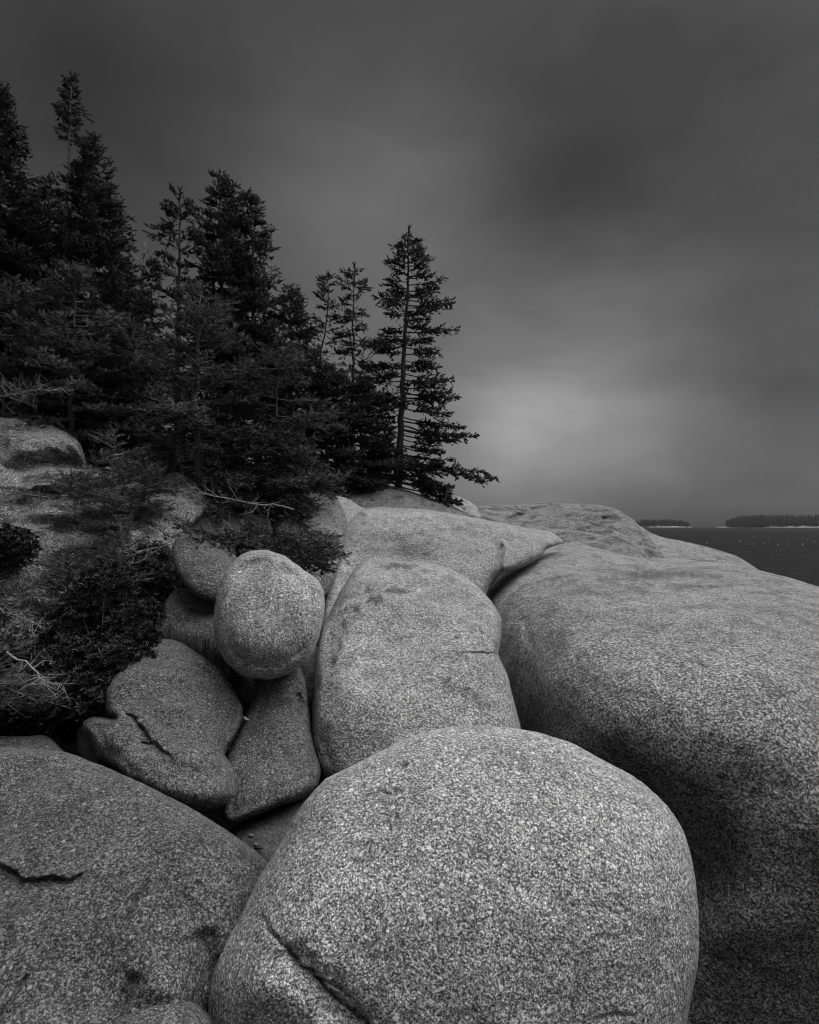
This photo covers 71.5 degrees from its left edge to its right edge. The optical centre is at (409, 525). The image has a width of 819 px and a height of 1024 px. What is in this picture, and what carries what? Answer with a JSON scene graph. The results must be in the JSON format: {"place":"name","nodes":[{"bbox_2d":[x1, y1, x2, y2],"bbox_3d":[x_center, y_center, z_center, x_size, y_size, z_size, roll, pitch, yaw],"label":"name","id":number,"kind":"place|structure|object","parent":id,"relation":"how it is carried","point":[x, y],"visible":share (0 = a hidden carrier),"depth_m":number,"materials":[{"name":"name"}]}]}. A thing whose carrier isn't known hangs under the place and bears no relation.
{"place":"outdoors","nodes":[
{"label":"outdoors","id":0,"kind":"place"},
{"bbox_2d":[0,453,497,831],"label":"ground","id":1,"kind":"structure","parent":0,"point":[215,817],"depth_m":4.71,"materials":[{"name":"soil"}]},
{"bbox_2d":[0,81,61,419],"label":"spruce tree","id":2,"kind":"object","parent":1,"relation":"on","point":[12,227],"visible":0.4,"depth_m":9.59,"materials":[{"name":"black plant"}]},
{"bbox_2d":[0,196,61,420],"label":"spruce tree","id":3,"kind":"object","parent":1,"relation":"on","point":[45,249],"visible":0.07,"depth_m":10.28,"materials":[{"name":"black plant"}]},
{"bbox_2d":[6,587,58,612],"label":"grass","id":4,"kind":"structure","parent":1,"relation":"on","point":[28,602],"depth_m":5.44,"materials":[{"name":"grey plant"}]},
{"bbox_2d":[0,417,85,470],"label":"boulder","id":5,"kind":"object","parent":1,"relation":"on","point":[23,447],"visible":0.41,"depth_m":7.58,"materials":[{"name":"white stone"}]},
{"bbox_2d":[8,171,87,425],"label":"spruce tree","id":6,"kind":"object","parent":1,"relation":"on","point":[48,207],"visible":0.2,"depth_m":10.45,"materials":[{"name":"black plant"}]},
{"bbox_2d":[0,648,101,723],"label":"young spruce","id":7,"kind":"object","parent":1,"relation":"on","point":[9,684],"visible":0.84,"depth_m":3.81,"materials":[{"name":"grey plant"}]},
{"bbox_2d":[6,645,74,701],"bbox_3d":[-2.406,0.951,3.695,0.288,0.346,0.702,0,0,-44],"label":"dead branch","id":8,"kind":"object","parent":7,"relation":"attached to","point":[44,684],"visible":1,"depth_m":3.63,"materials":[{"name":"grey wood"}]},
{"bbox_2d":[0,272,102,414],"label":"spruce tree","id":9,"kind":"object","parent":1,"relation":"on","point":[12,297],"visible":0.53,"depth_m":8.59,"materials":[{"name":"black plant"}]},
{"bbox_2d":[47,70,94,427],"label":"spruce tree","id":10,"kind":"object","parent":1,"relation":"on","point":[67,114],"visible":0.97,"depth_m":9.98,"materials":[{"name":"black plant"}]},
{"bbox_2d":[0,558,167,733],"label":"shrub","id":11,"kind":"object","parent":1,"relation":"on","point":[103,643],"visible":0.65,"depth_m":4.54,"materials":[{"name":"black plant"}]},
{"bbox_2d":[0,575,54,653],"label":"young spruce","id":12,"kind":"object","parent":11,"relation":"on","point":[5,619],"visible":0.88,"depth_m":4.50,"materials":[{"name":"black plant"}]},
{"bbox_2d":[0,578,49,642],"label":"dead branch","id":13,"kind":"object","parent":12,"relation":"attached to","point":[10,612],"visible":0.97,"depth_m":4.39,"materials":[{"name":"grey wood"}]},
{"bbox_2d":[0,256,173,438],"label":"spruce tree","id":14,"kind":"object","parent":1,"relation":"on","point":[93,320],"visible":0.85,"depth_m":8.44,"materials":[{"name":"black plant"}]},
{"bbox_2d":[0,372,73,410],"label":"dead branch","id":15,"kind":"object","parent":14,"relation":"attached to","point":[31,390],"visible":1,"depth_m":7.64,"materials":[{"name":"grey wood"}]},
{"bbox_2d":[21,130,165,457],"bbox_3d":[-5.787,-3.808,10.265,2.458,6.575,2.454,0,0,0],"label":"spruce tree","id":16,"kind":"object","parent":1,"relation":"on","point":[78,242],"visible":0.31,"depth_m":10.05,"materials":[{"name":"black plant"}]},
{"bbox_2d":[0,463,208,655],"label":"rock slab","id":17,"kind":"object","parent":1,"relation":"on","point":[31,513],"visible":0.29,"depth_m":6.72,"materials":[{"name":"white stone"}]},
{"bbox_2d":[0,522,42,575],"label":"shrub","id":18,"kind":"object","parent":17,"relation":"on","point":[14,555],"visible":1,"depth_m":5.55,"materials":[{"name":"black plant"}]},
{"bbox_2d":[22,543,91,620],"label":"young spruce","id":19,"kind":"object","parent":17,"relation":"on","point":[71,553],"visible":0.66,"depth_m":5.40,"materials":[{"name":"black plant"}]},
{"bbox_2d":[0,464,127,521],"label":"young spruce","id":20,"kind":"object","parent":17,"relation":"on","point":[80,475],"visible":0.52,"depth_m":6.86,"materials":[{"name":"black plant"}]},
{"bbox_2d":[32,562,138,642],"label":"young spruce","id":21,"kind":"object","parent":17,"relation":"on","point":[54,603],"visible":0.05,"depth_m":5.01,"materials":[{"name":"black plant"}]},
{"bbox_2d":[21,421,176,583],"bbox_3d":[-3.493,-0.287,6.467,1.803,1.856,1.453,0,0,-24],"label":"young spruce","id":22,"kind":"object","parent":17,"relation":"on","point":[113,499],"visible":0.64,"depth_m":6.41,"materials":[{"name":"black plant"}]},
{"bbox_2d":[80,525,167,612],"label":"young spruce","id":23,"kind":"object","parent":17,"relation":"on","point":[120,535],"visible":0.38,"depth_m":5.60,"materials":[{"name":"black plant"}]},
{"bbox_2d":[72,446,206,536],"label":"young spruce","id":24,"kind":"object","parent":17,"relation":"on","point":[151,469],"visible":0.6,"depth_m":6.82,"materials":[{"name":"black plant"}]},
{"bbox_2d":[120,535,182,610],"bbox_3d":[-2.730,0.525,6.056,0.746,0.861,0.792,0,0,0],"label":"shrub","id":25,"kind":"object","parent":17,"relation":"on","point":[162,584],"visible":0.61,"depth_m":5.93,"materials":[{"name":"black plant"}]},
{"bbox_2d":[68,188,156,457],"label":"spruce tree","id":26,"kind":"object","parent":1,"relation":"on","point":[126,249],"visible":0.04,"depth_m":10.89,"materials":[{"name":"black plant"}]},
{"bbox_2d":[64,261,187,463],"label":"spruce tree","id":27,"kind":"object","parent":1,"relation":"on","point":[110,290],"visible":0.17,"depth_m":9.65,"materials":[{"name":"black plant"}]},
{"bbox_2d":[0,747,266,1023],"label":"rock slab","id":28,"kind":"object","parent":1,"relation":"on","point":[121,895],"visible":0.87,"depth_m":2.34,"materials":[{"name":"stone"}]},
{"bbox_2d":[0,735,64,751],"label":"rock ledge","id":29,"kind":"object","parent":28,"relation":"on","point":[38,742],"visible":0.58,"depth_m":3.69,"materials":[{"name":"stone"}]},
{"bbox_2d":[112,1002,212,1023],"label":"boulder","id":30,"kind":"object","parent":28,"relation":"on","point":[183,1013],"visible":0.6,"depth_m":1.95,"materials":[{"name":"stone"}]},
{"bbox_2d":[58,315,223,473],"bbox_3d":[-4.299,-1.774,9.000,2.584,2.955,2.622,0,0,0],"label":"spruce tree","id":31,"kind":"object","parent":1,"relation":"on","point":[131,350],"visible":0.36,"depth_m":8.69,"materials":[{"name":"black plant"}]},
{"bbox_2d":[140,256,174,462],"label":"spruce tree","id":32,"kind":"object","parent":1,"relation":"on","point":[152,270],"visible":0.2,"depth_m":11.47,"materials":[{"name":"black plant"}]},
{"bbox_2d":[132,241,150,296],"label":"dead tree","id":33,"kind":"object","parent":32,"relation":"attached to","point":[143,258],"visible":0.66,"depth_m":11.53,"materials":[{"name":"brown wood"}]},
{"bbox_2d":[83,639,242,813],"bbox_3d":[-1.649,1.328,3.926,1.192,0.859,1.615,0,0,0],"label":"boulder","id":34,"kind":"object","parent":1,"relation":"on","point":[169,726],"visible":0.84,"depth_m":3.55,"materials":[{"name":"stone"}]},
{"bbox_2d":[76,726,110,768],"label":"boulder","id":35,"kind":"object","parent":34,"relation":"on","point":[85,749],"visible":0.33,"depth_m":3.70,"materials":[{"name":"stone"}]},
{"bbox_2d":[158,588,227,677],"bbox_3d":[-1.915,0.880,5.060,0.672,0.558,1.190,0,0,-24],"label":"boulder","id":36,"kind":"object","parent":34,"relation":"on","point":[188,607],"visible":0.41,"depth_m":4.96,"materials":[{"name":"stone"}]},
{"bbox_2d":[172,534,236,602],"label":"boulder","id":37,"kind":"object","parent":36,"relation":"on","point":[200,571],"visible":0.73,"depth_m":5.06,"materials":[{"name":"stone"}]},
{"bbox_2d":[126,506,247,567],"bbox_3d":[-2.059,0.106,5.736,0.444,0.659,1.474,0,0,29],"label":"dead branch","id":38,"kind":"object","parent":37,"relation":"on","point":[138,552],"visible":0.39,"depth_m":5.39,"materials":[{"name":"grey wood"}]},
{"bbox_2d":[170,520,352,575],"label":"young spruce","id":39,"kind":"object","parent":37,"relation":"on","point":[302,550],"visible":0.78,"depth_m":5.68,"materials":[{"name":"black plant"}]},
{"bbox_2d":[141,182,209,473],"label":"spruce tree","id":40,"kind":"object","parent":1,"relation":"on","point":[175,212],"visible":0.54,"depth_m":10.12,"materials":[{"name":"black plant"}]},
{"bbox_2d":[150,166,292,485],"bbox_3d":[-3.509,-3.260,10.578,2.737,6.842,2.323,0,0,0],"label":"spruce tree","id":41,"kind":"object","parent":1,"relation":"on","point":[224,246],"visible":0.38,"depth_m":10.36,"materials":[{"name":"black plant"}]},
{"bbox_2d":[171,499,273,572],"bbox_3d":[-2.785,0.044,7.581,1.870,1.052,2.457,0,0,-23],"label":"boulder","id":42,"kind":"object","parent":1,"relation":"on","point":[253,519],"visible":0.08,"depth_m":7.70,"materials":[{"name":"stone"}]},
{"bbox_2d":[103,276,313,524],"bbox_3d":[-2.927,-1.751,8.298,2.762,3.678,2.491,0,0,-23],"label":"spruce tree","id":43,"kind":"object","parent":42,"relation":"on","point":[160,444],"visible":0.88,"depth_m":7.95,"materials":[{"name":"black plant"}]},
{"bbox_2d":[165,475,293,521],"bbox_3d":[-2.255,-0.298,7.268,1.680,0.654,0.424,0,0,-28],"label":"dead branch","id":44,"kind":"object","parent":43,"relation":"attached to","point":[253,502],"visible":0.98,"depth_m":7.29,"materials":[{"name":"grey wood"}]},
{"bbox_2d":[204,180,262,422],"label":"spruce tree","id":45,"kind":"object","parent":1,"relation":"on","point":[233,206],"visible":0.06,"depth_m":11.28,"materials":[{"name":"black plant"}]},
{"bbox_2d":[187,186,313,495],"bbox_3d":[-2.809,-3.224,10.924,2.275,6.575,2.280,0,0,20],"label":"spruce tree","id":46,"kind":"object","parent":1,"relation":"on","point":[259,245],"visible":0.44,"depth_m":10.67,"materials":[{"name":"black plant"}]},
{"bbox_2d":[230,800,305,863],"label":"boulder","id":47,"kind":"object","parent":1,"relation":"on","point":[268,829],"visible":0.38,"depth_m":3.33,"materials":[{"name":"stone"}]},
{"bbox_2d":[253,843,262,849],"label":"stone","id":48,"kind":"object","parent":47,"relation":"on","point":[257,846],"visible":1,"depth_m":3.08,"materials":[{"name":"stone"}]},
{"bbox_2d":[219,668,320,825],"bbox_3d":[-0.973,1.483,4.019,0.658,0.805,1.442,0,0,-15],"label":"boulder","id":49,"kind":"object","parent":47,"relation":"on","point":[271,756],"visible":0.9,"depth_m":3.68,"materials":[{"name":"stone"}]},
{"bbox_2d":[213,550,324,679],"bbox_3d":[-1.086,0.678,4.416,0.800,0.956,1.106,0,0,-23],"label":"boulder","id":50,"kind":"object","parent":49,"relation":"on","point":[268,614],"visible":1,"depth_m":4.06,"materials":[{"name":"stone"}]},
{"bbox_2d":[223,647,324,788],"bbox_3d":[-1.037,1.580,4.827,1.214,1.077,0.533,0,0,34],"label":"boulder","id":51,"kind":"object","parent":1,"relation":"on","point":[245,688],"visible":0.11,"depth_m":4.75,"materials":[{"name":"stone"}]},
{"bbox_2d":[205,336,351,531],"bbox_3d":[-1.883,-1.339,8.713,2.180,3.231,2.628,0,0,0],"label":"spruce tree","id":52,"kind":"object","parent":1,"relation":"on","point":[271,489],"visible":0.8,"depth_m":8.41,"materials":[{"name":"black plant"}]},
{"bbox_2d":[251,283,334,486],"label":"spruce tree","id":53,"kind":"object","parent":1,"relation":"on","point":[295,307],"visible":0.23,"depth_m":11.04,"materials":[{"name":"black plant"}]},
{"bbox_2d":[272,491,347,595],"bbox_3d":[-1.513,0.148,8.010,1.234,1.517,3.514,0,0,0],"label":"boulder","id":54,"kind":"object","parent":1,"relation":"on","point":[332,517],"visible":0.19,"depth_m":8.05,"materials":[{"name":"stone"}]},
{"bbox_2d":[302,271,342,453],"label":"spruce tree","id":55,"kind":"object","parent":1,"relation":"on","point":[325,290],"visible":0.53,"depth_m":12.16,"materials":[{"name":"black plant"}]},
{"bbox_2d":[293,357,389,500],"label":"spruce tree","id":56,"kind":"object","parent":1,"relation":"on","point":[328,373],"visible":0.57,"depth_m":10.78,"materials":[{"name":"black plant"}]},
{"bbox_2d":[336,496,364,522],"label":"boulder","id":57,"kind":"object","parent":1,"relation":"on","point":[351,509],"visible":0.24,"depth_m":9.58,"materials":[{"name":"grey stone"}]},
{"bbox_2d":[328,260,383,457],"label":"spruce tree","id":58,"kind":"object","parent":1,"relation":"on","point":[347,320],"visible":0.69,"depth_m":12.57,"materials":[{"name":"black plant"}]},
{"bbox_2d":[315,374,418,495],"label":"spruce tree","id":59,"kind":"object","parent":1,"relation":"on","point":[361,388],"visible":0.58,"depth_m":11.33,"materials":[{"name":"black plant"}]},
{"bbox_2d":[343,485,469,516],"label":"boulder","id":60,"kind":"object","parent":1,"relation":"on","point":[390,497],"visible":0.33,"depth_m":10.97,"materials":[{"name":"stone"}]},
{"bbox_2d":[311,558,520,778],"bbox_3d":[0.034,1.216,4.903,1.666,1.742,2.661,0,0,0],"label":"boulder","id":61,"kind":"object","parent":1,"relation":"on","point":[407,649],"visible":0.73,"depth_m":4.36,"materials":[{"name":"grey stone"}]},
{"bbox_2d":[352,225,499,509],"bbox_3d":[0.365,-3.348,11.946,3.090,6.073,1.393,0,0,0],"label":"spruce tree","id":62,"kind":"object","parent":1,"relation":"on","point":[425,484],"visible":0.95,"depth_m":11.89,"materials":[{"name":"black plant"}]},
{"bbox_2d":[318,507,563,645],"bbox_3d":[-0.006,0.750,8.078,4.623,2.095,2.387,0,0,-45],"label":"boulder","id":63,"kind":"object","parent":1,"relation":"on","point":[482,554],"visible":0.41,"depth_m":8.09,"materials":[{"name":"grey stone"}]},
{"bbox_2d":[208,725,698,1023],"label":"boulder","id":64,"kind":"object","parent":1,"relation":"on","point":[468,874],"visible":0.99,"depth_m":2.14,"materials":[{"name":"stone"}]},
{"bbox_2d":[442,495,480,516],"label":"boulder","id":65,"kind":"object","parent":1,"relation":"on","point":[471,509],"visible":0.22,"depth_m":12.58,"materials":[{"name":"grey stone"}]},
{"bbox_2d":[469,502,663,557],"bbox_3d":[3.135,0.195,12.569,4.088,1.610,5.046,0,0,0],"label":"rock ledge","id":66,"kind":"object","parent":1,"relation":"on","point":[617,524],"visible":0.4,"depth_m":12.52,"materials":[{"name":"stone"}]},
{"bbox_2d":[519,526,647,557],"bbox_3d":[3.054,0.555,10.666,2.636,1.084,2.379,0,0,26],"label":"rock ledge","id":67,"kind":"object","parent":66,"relation":"on","point":[610,544],"visible":0.24,"depth_m":10.81,"materials":[{"name":"stone"}]},
{"bbox_2d":[486,541,818,1023],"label":"rock slab","id":68,"kind":"object","parent":1,"relation":"on","point":[686,691],"visible":0.64,"depth_m":3.88,"materials":[{"name":"stone"}]},
{"bbox_2d":[634,520,757,569],"bbox_3d":[5.627,0.705,11.169,2.831,1.709,3.988,0,0,28],"label":"rock slab","id":69,"kind":"object","parent":1,"relation":"on","point":[673,549],"visible":0.18,"depth_m":11.46,"materials":[{"name":"stone"}]},
{"bbox_2d":[0,0,818,525],"label":"sky","id":70,"kind":"structure","parent":0,"point":[617,201],"materials":[{"name":"grey"}]},
{"bbox_2d":[641,526,687,526],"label":"island","id":71,"kind":"structure","parent":0,"point":[665,526],"depth_m":1264.52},
{"bbox_2d":[636,518,689,526],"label":"wood","id":72,"kind":"object","parent":71,"relation":"on","point":[657,522],"visible":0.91,"depth_m":1269.44,"materials":[{"name":"black plant"}]},
{"bbox_2d":[642,526,818,586],"bbox_3d":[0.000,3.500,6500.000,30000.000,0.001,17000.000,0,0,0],"label":"sea","id":73,"kind":"structure","parent":0,"point":[795,558],"depth_m":106.35,"materials":[{"name":"liquid"}]},
{"bbox_2d":[733,525,818,527],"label":"island","id":74,"kind":"structure","parent":0,"point":[804,526],"depth_m":1160.60,"materials":[{"name":"grey stone"}]},
{"bbox_2d":[725,514,818,526],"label":"wood","id":75,"kind":"object","parent":74,"relation":"on","point":[760,520],"visible":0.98,"depth_m":1170.83,"materials":[{"name":"black plant"}]}
]}

